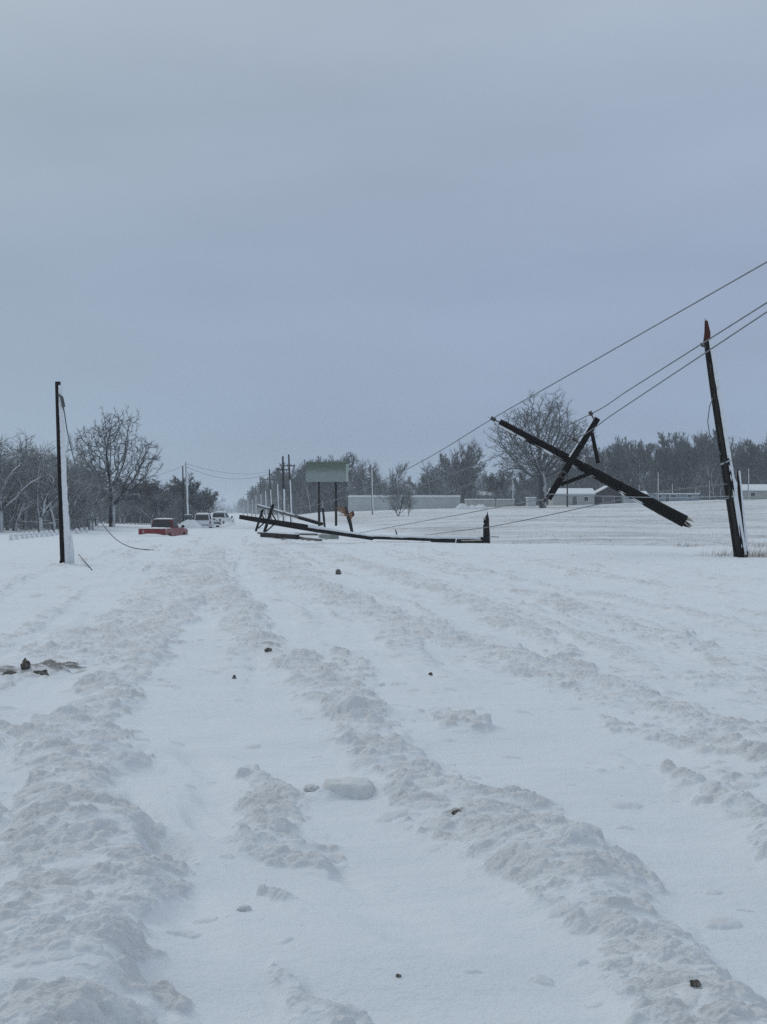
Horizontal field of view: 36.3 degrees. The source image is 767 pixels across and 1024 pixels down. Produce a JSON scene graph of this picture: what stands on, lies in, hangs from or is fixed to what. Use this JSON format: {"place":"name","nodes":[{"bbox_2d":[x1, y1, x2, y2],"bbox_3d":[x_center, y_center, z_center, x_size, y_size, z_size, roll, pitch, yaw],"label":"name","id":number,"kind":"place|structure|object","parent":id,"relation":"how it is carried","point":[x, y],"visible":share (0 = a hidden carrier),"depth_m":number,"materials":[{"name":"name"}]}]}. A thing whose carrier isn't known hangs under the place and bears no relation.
{"place":"outdoors","nodes":[
{"label":"outdoors","id":0,"kind":"place"},
{"bbox_2d":[0,499,766,1023],"bbox_3d":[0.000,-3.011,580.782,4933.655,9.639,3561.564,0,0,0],"label":"snow ground","id":1,"kind":"structure","parent":0,"point":[574,733],"depth_m":7.58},
{"bbox_2d":[0,435,18,482],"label":"frosted tree","id":2,"kind":"object","parent":1,"relation":"on","point":[1,445],"visible":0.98,"depth_m":87.40,"materials":[{"name":"grey plant"}]},
{"bbox_2d":[0,449,53,505],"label":"frosted tree","id":3,"kind":"object","parent":1,"relation":"on","point":[16,475],"visible":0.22,"depth_m":99.06,"materials":[{"name":"grey plant"}]},
{"bbox_2d":[0,442,57,532],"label":"frosted tree","id":4,"kind":"object","parent":1,"relation":"on","point":[8,478],"visible":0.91,"depth_m":89.81,"materials":[{"name":"grey plant"}]},
{"bbox_2d":[1,478,56,529],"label":"frosted tree","id":5,"kind":"object","parent":1,"relation":"on","point":[14,504],"visible":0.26,"depth_m":101.85,"materials":[{"name":"grey plant"}]},
{"bbox_2d":[4,431,72,529],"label":"frosted tree","id":6,"kind":"object","parent":1,"relation":"on","point":[24,518],"visible":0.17,"depth_m":103.87,"materials":[{"name":"grey plant"}]},
{"bbox_2d":[0,435,88,531],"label":"frosted tree","id":7,"kind":"object","parent":1,"relation":"on","point":[18,514],"visible":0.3,"depth_m":96.45,"materials":[{"name":"grey plant"}]},
{"bbox_2d":[2,442,92,531],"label":"frosted tree","id":8,"kind":"object","parent":1,"relation":"on","point":[51,511],"visible":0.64,"depth_m":93.61,"materials":[{"name":"grey plant"}]},
{"bbox_2d":[9,527,87,539],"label":"fence","id":9,"kind":"object","parent":1,"relation":"on","point":[27,534],"visible":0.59,"depth_m":74.79,"materials":[{"name":"grey wood"}]},
{"bbox_2d":[0,440,102,531],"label":"frosted tree","id":10,"kind":"object","parent":1,"relation":"on","point":[44,473],"visible":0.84,"depth_m":91.58,"materials":[{"name":"grey plant"}]},
{"bbox_2d":[15,452,111,528],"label":"frosted tree","id":11,"kind":"object","parent":1,"relation":"on","point":[46,513],"visible":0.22,"depth_m":104.50,"materials":[{"name":"grey plant"}]},
{"bbox_2d":[55,381,74,563],"bbox_3d":[-10.301,-1.006,37.832,0.655,6.421,0.301,0,0,0],"label":"utility pole","id":12,"kind":"object","parent":1,"relation":"on","point":[66,547],"visible":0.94,"depth_m":37.75,"materials":[{"name":"brown wood"}]},
{"bbox_2d":[63,407,159,550],"bbox_3d":[-10.551,-0.921,44.591,1.341,5.380,13.678,0,0,4],"label":"fallen cable","id":13,"kind":"object","parent":12,"relation":"attached to","point":[86,491],"visible":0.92,"depth_m":40.66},
{"bbox_2d":[1,449,134,530],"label":"undergrowth","id":14,"kind":"object","parent":1,"relation":"on","point":[6,516],"visible":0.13,"depth_m":105.46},
{"bbox_2d":[33,442,111,510],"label":"frosted tree","id":15,"kind":"object","parent":1,"relation":"on","point":[92,469],"visible":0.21,"depth_m":120.11,"materials":[{"name":"grey plant"}]},
{"bbox_2d":[44,449,105,522],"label":"frosted tree","id":16,"kind":"object","parent":1,"relation":"on","point":[78,496],"visible":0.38,"depth_m":103.90,"materials":[{"name":"grey plant"}]},
{"bbox_2d":[67,457,98,528],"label":"frosted tree","id":17,"kind":"object","parent":1,"relation":"on","point":[80,486],"visible":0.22,"depth_m":110.39,"materials":[{"name":"grey plant"}]},
{"bbox_2d":[73,489,108,529],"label":"frosted tree","id":18,"kind":"object","parent":1,"relation":"on","point":[92,498],"visible":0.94,"depth_m":103.77,"materials":[{"name":"grey plant"}]},
{"bbox_2d":[69,476,121,528],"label":"frosted tree","id":19,"kind":"object","parent":1,"relation":"on","point":[103,497],"visible":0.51,"depth_m":107.80,"materials":[{"name":"grey plant"}]},
{"bbox_2d":[95,473,127,525],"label":"frosted tree","id":20,"kind":"object","parent":1,"relation":"on","point":[96,522],"visible":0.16,"depth_m":133.60,"materials":[{"name":"grey plant"}]},
{"bbox_2d":[66,404,162,526],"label":"bare tree","id":21,"kind":"object","parent":1,"relation":"on","point":[108,447],"visible":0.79,"depth_m":127.85,"materials":[{"name":"brown plant"}]},
{"bbox_2d":[114,483,156,522],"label":"tree","id":22,"kind":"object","parent":1,"relation":"on","point":[143,492],"depth_m":172.00,"materials":[{"name":"plant"}]},
{"bbox_2d":[127,494,147,523],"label":"scrub tree","id":23,"kind":"object","parent":1,"relation":"on","point":[140,502],"visible":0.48,"depth_m":159.06,"materials":[{"name":"grey plant"}]},
{"bbox_2d":[127,491,171,524],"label":"scrub tree","id":24,"kind":"object","parent":1,"relation":"on","point":[152,513],"visible":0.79,"depth_m":153.59,"materials":[{"name":"grey plant"}]},
{"bbox_2d":[89,490,217,524],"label":"roadside brush","id":25,"kind":"object","parent":1,"relation":"on","point":[131,516],"visible":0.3,"depth_m":160.25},
{"bbox_2d":[147,494,168,517],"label":"scrub tree","id":26,"kind":"object","parent":1,"relation":"on","point":[153,500],"visible":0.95,"depth_m":152.89,"materials":[{"name":"grey plant"}]},
{"bbox_2d":[141,491,178,517],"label":"scrub tree","id":27,"kind":"object","parent":1,"relation":"on","point":[161,507],"visible":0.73,"depth_m":153.31,"materials":[{"name":"grey plant"}]},
{"bbox_2d":[138,518,187,535],"bbox_3d":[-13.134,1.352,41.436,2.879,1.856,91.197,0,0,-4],"label":"pickup truck","id":28,"kind":"object","parent":1,"relation":"on","point":[165,526],"visible":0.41,"depth_m":83.42,"materials":[{"name":"red paint"}]},
{"bbox_2d":[143,477,193,515],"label":"scrub tree","id":29,"kind":"object","parent":1,"relation":"on","point":[173,489],"visible":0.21,"depth_m":177.19,"materials":[{"name":"grey plant"}]},
{"bbox_2d":[155,482,185,518],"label":"scrub tree","id":30,"kind":"object","parent":1,"relation":"on","point":[172,495],"visible":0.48,"depth_m":168.18,"materials":[{"name":"grey plant"}]},
{"bbox_2d":[168,471,201,494],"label":"bare tree","id":31,"kind":"object","parent":1,"relation":"on","point":[196,485],"visible":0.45,"depth_m":184.73,"materials":[{"name":"grey plant"}]},
{"bbox_2d":[185,462,188,513],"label":"utility pole","id":32,"kind":"object","parent":1,"relation":"on","point":[187,504],"visible":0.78,"depth_m":149.87,"materials":[{"name":"grey wood"}]},
{"bbox_2d":[178,519,202,527],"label":"snow bank","id":33,"kind":"structure","parent":1,"relation":"on","point":[192,523],"depth_m":121.35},
{"bbox_2d":[179,489,207,512],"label":"scrub tree","id":34,"kind":"object","parent":1,"relation":"on","point":[199,498],"visible":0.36,"depth_m":165.75,"materials":[{"name":"grey plant"}]},
{"bbox_2d":[180,494,217,516],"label":"scrub tree","id":35,"kind":"object","parent":1,"relation":"on","point":[194,504],"visible":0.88,"depth_m":151.33,"materials":[{"name":"grey plant"}]},
{"bbox_2d":[193,513,214,527],"bbox_3d":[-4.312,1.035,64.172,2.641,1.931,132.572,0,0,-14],"label":"snowbound car","id":36,"kind":"object","parent":1,"relation":"on","point":[204,520],"visible":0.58,"depth_m":123.80,"materials":[{"name":"white paint"}]},
{"bbox_2d":[211,511,234,526],"bbox_3d":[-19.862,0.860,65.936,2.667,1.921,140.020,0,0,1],"label":"snowbound truck","id":37,"kind":"object","parent":1,"relation":"on","point":[221,517],"visible":0.5,"depth_m":132.43,"materials":[{"name":"white paint"}]},
{"bbox_2d":[223,524,263,528],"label":"snow bank","id":38,"kind":"structure","parent":1,"relation":"on","point":[242,526],"depth_m":116.58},
{"bbox_2d":[260,531,299,538],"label":"broken timber","id":39,"kind":"object","parent":1,"relation":"on","point":[282,534],"visible":0.95,"depth_m":72.24,"materials":[{"name":"brown wood"}]},
{"bbox_2d":[263,469,296,509],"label":"bare tree","id":40,"kind":"object","parent":1,"relation":"on","point":[275,493],"visible":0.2,"depth_m":351.64,"materials":[{"name":"grey plant"}]},
{"bbox_2d":[277,456,287,520],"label":"utility pole","id":41,"kind":"object","parent":1,"relation":"on","point":[283,496],"visible":0.81,"depth_m":171.88,"materials":[{"name":"grey wood"}]},
{"bbox_2d":[268,466,296,515],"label":"bare tree","id":42,"kind":"object","parent":1,"relation":"on","point":[272,475],"visible":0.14,"depth_m":328.66,"materials":[{"name":"grey plant"}]},
{"bbox_2d":[274,471,298,511],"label":"bare tree","id":43,"kind":"object","parent":1,"relation":"on","point":[285,485],"visible":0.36,"depth_m":302.37,"materials":[{"name":"grey plant"}]},
{"bbox_2d":[283,454,294,521],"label":"utility pole","id":44,"kind":"object","parent":1,"relation":"on","point":[290,495],"visible":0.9,"depth_m":169.88,"materials":[{"name":"grey wood"}]},
{"bbox_2d":[257,504,322,525],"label":"fallen pole","id":45,"kind":"object","parent":1,"relation":"on","point":[297,516],"visible":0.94,"depth_m":80.53,"materials":[{"name":"grey wood"}]},
{"bbox_2d":[237,485,345,514],"bbox_3d":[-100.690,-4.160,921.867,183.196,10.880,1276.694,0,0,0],"label":"treerow undergrowth","id":46,"kind":"object","parent":1,"relation":"on","point":[240,510],"visible":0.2,"depth_m":388.81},
{"bbox_2d":[273,459,320,513],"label":"bare tree","id":47,"kind":"object","parent":1,"relation":"on","point":[297,483],"visible":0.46,"depth_m":282.64,"materials":[{"name":"grey plant"}]},
{"bbox_2d":[239,504,373,539],"bbox_3d":[-4.042,0.562,62.503,7.007,1.984,3.218,0,0,0],"label":"fallen pole","id":48,"kind":"object","parent":1,"relation":"on","point":[300,526],"visible":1,"depth_m":62.26,"materials":[{"name":"brown wood"}]},
{"bbox_2d":[303,784,319,791],"bbox_3d":[-0.444,1.707,7.199,0.103,0.064,0.077,0,0,14],"label":"snow clod","id":49,"kind":"object","parent":1,"relation":"on","point":[311,787],"visible":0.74,"depth_m":7.18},
{"bbox_2d":[303,459,346,511],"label":"bare tree","id":50,"kind":"object","parent":1,"relation":"on","point":[329,494],"visible":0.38,"depth_m":280.38,"materials":[{"name":"grey plant"}]},
{"bbox_2d":[306,462,348,525],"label":"road sign","id":51,"kind":"object","parent":1,"relation":"on","point":[319,472],"visible":0.81,"depth_m":119.96,"materials":[{"name":"metal"}]},
{"bbox_2d":[310,457,352,511],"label":"bare tree","id":52,"kind":"object","parent":1,"relation":"on","point":[330,487],"visible":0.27,"depth_m":283.59,"materials":[{"name":"grey plant"}]},
{"bbox_2d":[317,452,360,496],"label":"bare tree","id":53,"kind":"object","parent":1,"relation":"on","point":[352,461],"visible":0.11,"depth_m":293.92,"materials":[{"name":"grey plant"}]},
{"bbox_2d":[328,454,351,495],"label":"bare tree","id":54,"kind":"object","parent":1,"relation":"on","point":[341,483],"visible":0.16,"depth_m":279.40,"materials":[{"name":"grey plant"}]},
{"bbox_2d":[335,505,354,531],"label":"splintered pole","id":55,"kind":"object","parent":1,"relation":"on","point":[347,514],"visible":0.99,"depth_m":90.61,"materials":[{"name":"brown wood"}]},
{"bbox_2d":[322,777,374,799],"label":"snow block","id":56,"kind":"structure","parent":1,"relation":"on","point":[356,788],"depth_m":6.97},
{"bbox_2d":[341,458,382,494],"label":"bare tree","id":57,"kind":"object","parent":1,"relation":"on","point":[362,477],"visible":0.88,"depth_m":270.64,"materials":[{"name":"grey plant"}]},
{"bbox_2d":[209,498,524,512],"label":"distant wood","id":58,"kind":"object","parent":1,"relation":"on","point":[234,510],"visible":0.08,"depth_m":1562.70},
{"bbox_2d":[355,459,387,494],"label":"bare tree","id":59,"kind":"object","parent":1,"relation":"on","point":[373,470],"visible":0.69,"depth_m":273.96,"materials":[{"name":"grey plant"}]},
{"bbox_2d":[372,477,412,515],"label":"bare tree","id":60,"kind":"object","parent":1,"relation":"on","point":[394,499],"visible":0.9,"depth_m":149.04,"materials":[{"name":"grey plant"}]},
{"bbox_2d":[378,461,409,494],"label":"bare tree","id":61,"kind":"object","parent":1,"relation":"on","point":[402,468],"visible":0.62,"depth_m":286.97,"materials":[{"name":"grey plant"}]},
{"bbox_2d":[348,495,460,510],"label":"mobile home","id":62,"kind":"object","parent":1,"relation":"on","point":[359,502],"visible":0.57,"depth_m":225.00,"materials":[{"name":"grey"}]},
{"bbox_2d":[403,489,417,515],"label":"bare tree","id":63,"kind":"object","parent":1,"relation":"on","point":[408,503],"visible":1,"depth_m":147.07,"materials":[{"name":"grey plant"}]},
{"bbox_2d":[415,469,436,494],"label":"bare tree","id":64,"kind":"object","parent":1,"relation":"on","point":[432,476],"visible":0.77,"depth_m":275.62,"materials":[{"name":"grey plant"}]},
{"bbox_2d":[408,459,444,494],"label":"bare tree","id":65,"kind":"object","parent":1,"relation":"on","point":[427,477],"visible":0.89,"depth_m":273.99,"materials":[{"name":"grey plant"}]},
{"bbox_2d":[369,534,496,542],"bbox_3d":[2.453,1.501,64.403,7.577,0.492,1.841,0,0,20],"label":"fallen pole","id":66,"kind":"object","parent":1,"relation":"on","point":[458,539],"visible":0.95,"depth_m":64.57,"materials":[{"name":"brown wood"}]},
{"bbox_2d":[446,465,465,497],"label":"bare tree","id":67,"kind":"object","parent":1,"relation":"on","point":[453,477],"visible":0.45,"depth_m":282.37,"materials":[{"name":"grey plant"}]},
{"bbox_2d":[438,438,482,495],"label":"bare tree","id":68,"kind":"object","parent":1,"relation":"on","point":[468,464],"visible":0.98,"depth_m":232.02,"materials":[{"name":"grey plant"}]},
{"bbox_2d":[436,455,487,496],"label":"bare tree","id":69,"kind":"object","parent":1,"relation":"on","point":[477,468],"visible":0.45,"depth_m":290.39,"materials":[{"name":"grey plant"}]},
{"bbox_2d":[438,446,485,483],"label":"bare tree","id":70,"kind":"object","parent":1,"relation":"on","point":[441,458],"visible":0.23,"depth_m":307.80,"materials":[{"name":"grey plant"}]},
{"bbox_2d":[459,471,478,498],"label":"bare tree","id":71,"kind":"object","parent":1,"relation":"on","point":[472,478],"visible":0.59,"depth_m":278.52,"materials":[{"name":"grey plant"}]},
{"bbox_2d":[483,512,490,542],"bbox_3d":[5.633,1.038,63.853,0.439,2.112,0.415,0,0,0],"label":"broken pole stump","id":72,"kind":"object","parent":1,"relation":"on","point":[486,535],"visible":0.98,"depth_m":63.73,"materials":[{"name":"brown wood"}]},
{"bbox_2d":[464,499,514,506],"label":"mobile home","id":73,"kind":"object","parent":1,"relation":"on","point":[488,502],"visible":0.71,"depth_m":262.00,"materials":[{"name":"beige"}]},
{"bbox_2d":[483,469,505,506],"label":"bare tree","id":74,"kind":"object","parent":1,"relation":"on","point":[499,485],"visible":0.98,"depth_m":214.20,"materials":[{"name":"grey plant"}]},
{"bbox_2d":[514,478,534,505],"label":"bare tree","id":75,"kind":"object","parent":1,"relation":"on","point":[523,485],"visible":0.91,"depth_m":269.25,"materials":[{"name":"grey plant"}]},
{"bbox_2d":[286,440,766,514],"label":"undergrowth","id":76,"kind":"object","parent":1,"relation":"on","point":[649,487],"visible":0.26,"depth_m":285.00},
{"bbox_2d":[519,471,538,496],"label":"bare tree","id":77,"kind":"object","parent":1,"relation":"on","point":[532,485],"visible":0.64,"depth_m":271.56,"materials":[{"name":"grey plant"}]},
{"bbox_2d":[483,385,597,507],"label":"cottonwood tree","id":78,"kind":"object","parent":1,"relation":"on","point":[538,463],"visible":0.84,"depth_m":202.88,"materials":[{"name":"brown plant"}]},
{"bbox_2d":[354,504,766,557],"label":"weeds","id":79,"kind":"object","parent":1,"relation":"on","point":[760,553],"visible":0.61,"depth_m":64.52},
{"bbox_2d":[543,464,580,487],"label":"bare tree","id":80,"kind":"object","parent":1,"relation":"on","point":[571,474],"visible":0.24,"depth_m":274.06,"materials":[{"name":"grey plant"}]},
{"bbox_2d":[547,488,595,505],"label":"mobile home","id":81,"kind":"object","parent":1,"relation":"on","point":[556,500],"visible":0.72,"depth_m":238.00,"materials":[{"name":"beige"}]},
{"bbox_2d":[490,411,693,527],"bbox_3d":[6.326,-1.295,35.679,6.178,3.578,0.866,0,0,8],"label":"utility pole","id":82,"kind":"object","parent":1,"relation":"on","point":[657,507],"visible":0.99,"depth_m":35.70,"materials":[{"name":"brown wood"}]},
{"bbox_2d":[361,499,542,532],"bbox_3d":[1.366,0.666,60.577,1.191,2.144,50.449,0,0,-9],"label":"power line","id":83,"kind":"object","parent":82,"relation":"attached to","point":[460,514],"visible":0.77,"depth_m":49.48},
{"bbox_2d":[258,261,766,508],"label":"power line","id":84,"kind":"object","parent":82,"relation":"attached to","point":[565,376],"visible":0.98,"depth_m":30.39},
{"bbox_2d":[409,302,766,488],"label":"power line","id":85,"kind":"object","parent":82,"relation":"attached to","point":[621,394],"visible":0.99,"depth_m":31.32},
{"bbox_2d":[443,311,766,493],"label":"power line","id":86,"kind":"object","parent":82,"relation":"attached to","point":[631,401],"visible":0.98,"depth_m":29.95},
{"bbox_2d":[568,444,629,486],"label":"bare tree","id":87,"kind":"object","parent":1,"relation":"on","point":[600,466],"visible":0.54,"depth_m":275.70,"materials":[{"name":"grey plant"}]},
{"bbox_2d":[594,486,620,503],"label":"shed","id":88,"kind":"structure","parent":1,"relation":"on","point":[602,492],"depth_m":240.00,"materials":[{"name":"grey"}]},
{"bbox_2d":[605,437,637,481],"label":"bare tree","id":89,"kind":"object","parent":1,"relation":"on","point":[610,456],"visible":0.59,"depth_m":278.25,"materials":[{"name":"grey plant"}]},
{"bbox_2d":[599,444,653,486],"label":"bare tree","id":90,"kind":"object","parent":1,"relation":"on","point":[611,448],"visible":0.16,"depth_m":295.37,"materials":[{"name":"grey plant"}]},
{"bbox_2d":[613,436,654,490],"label":"bare tree","id":91,"kind":"object","parent":1,"relation":"on","point":[639,460],"visible":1,"depth_m":269.73,"materials":[{"name":"grey plant"}]},
{"bbox_2d":[626,440,665,492],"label":"bare tree","id":92,"kind":"object","parent":1,"relation":"on","point":[635,441],"visible":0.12,"depth_m":311.11,"materials":[{"name":"grey plant"}]},
{"bbox_2d":[648,446,691,492],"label":"bare tree","id":93,"kind":"object","parent":1,"relation":"on","point":[659,457],"visible":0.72,"depth_m":278.88,"materials":[{"name":"grey plant"}]},
{"bbox_2d":[648,493,699,500],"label":"mobile home","id":94,"kind":"object","parent":1,"relation":"on","point":[677,495],"visible":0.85,"depth_m":246.00,"materials":[{"name":"grey"}]},
{"bbox_2d":[650,432,699,492],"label":"bare tree","id":95,"kind":"object","parent":1,"relation":"on","point":[672,457],"visible":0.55,"depth_m":277.10,"materials":[{"name":"grey plant"}]},
{"bbox_2d":[668,431,715,492],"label":"bare tree","id":96,"kind":"object","parent":1,"relation":"on","point":[683,453],"visible":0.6,"depth_m":274.57,"materials":[{"name":"grey plant"}]},
{"bbox_2d":[682,430,732,499],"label":"bare tree","id":97,"kind":"object","parent":1,"relation":"on","point":[703,467],"visible":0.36,"depth_m":270.18,"materials":[{"name":"grey plant"}]},
{"bbox_2d":[697,430,730,499],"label":"bare tree","id":98,"kind":"object","parent":1,"relation":"on","point":[706,453],"visible":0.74,"depth_m":261.25,"materials":[{"name":"grey plant"}]},
{"bbox_2d":[700,320,747,557],"bbox_3d":[9.611,-1.919,33.001,1.462,7.138,0.392,0,0,0],"label":"utility pole","id":99,"kind":"object","parent":1,"relation":"on","point":[736,513],"visible":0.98,"depth_m":32.88,"materials":[{"name":"brown wood"}]},
{"bbox_2d":[428,483,726,534],"bbox_3d":[4.647,0.478,56.489,2.070,2.563,48.334,0,0,-9],"label":"power line","id":100,"kind":"object","parent":99,"relation":"attached to","point":[590,506],"visible":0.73,"depth_m":42.44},
{"bbox_2d":[545,493,728,497],"bbox_3d":[7.499,-0.489,34.577,5.566,0.154,0.767,0,0,31],"label":"power line","id":101,"kind":"object","parent":99,"relation":"attached to","point":[640,497],"visible":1,"depth_m":34.82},
{"bbox_2d":[713,435,765,482],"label":"bare tree","id":102,"kind":"object","parent":1,"relation":"on","point":[733,447],"visible":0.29,"depth_m":289.42,"materials":[{"name":"grey plant"}]},
{"bbox_2d":[728,437,760,483],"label":"bare tree","id":103,"kind":"object","parent":1,"relation":"on","point":[741,462],"visible":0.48,"depth_m":276.67,"materials":[{"name":"grey plant"}]},
{"bbox_2d":[737,484,766,499],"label":"mobile home","id":104,"kind":"object","parent":1,"relation":"on","point":[757,491],"visible":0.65,"depth_m":242.00,"materials":[{"name":"beige"}]},
{"bbox_2d":[741,443,766,483],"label":"bare tree","id":105,"kind":"object","parent":1,"relation":"on","point":[762,466],"visible":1,"depth_m":274.45,"materials":[{"name":"grey plant"}]},
{"bbox_2d":[0,0,766,512],"label":"sky","id":106,"kind":"structure","parent":0,"point":[262,231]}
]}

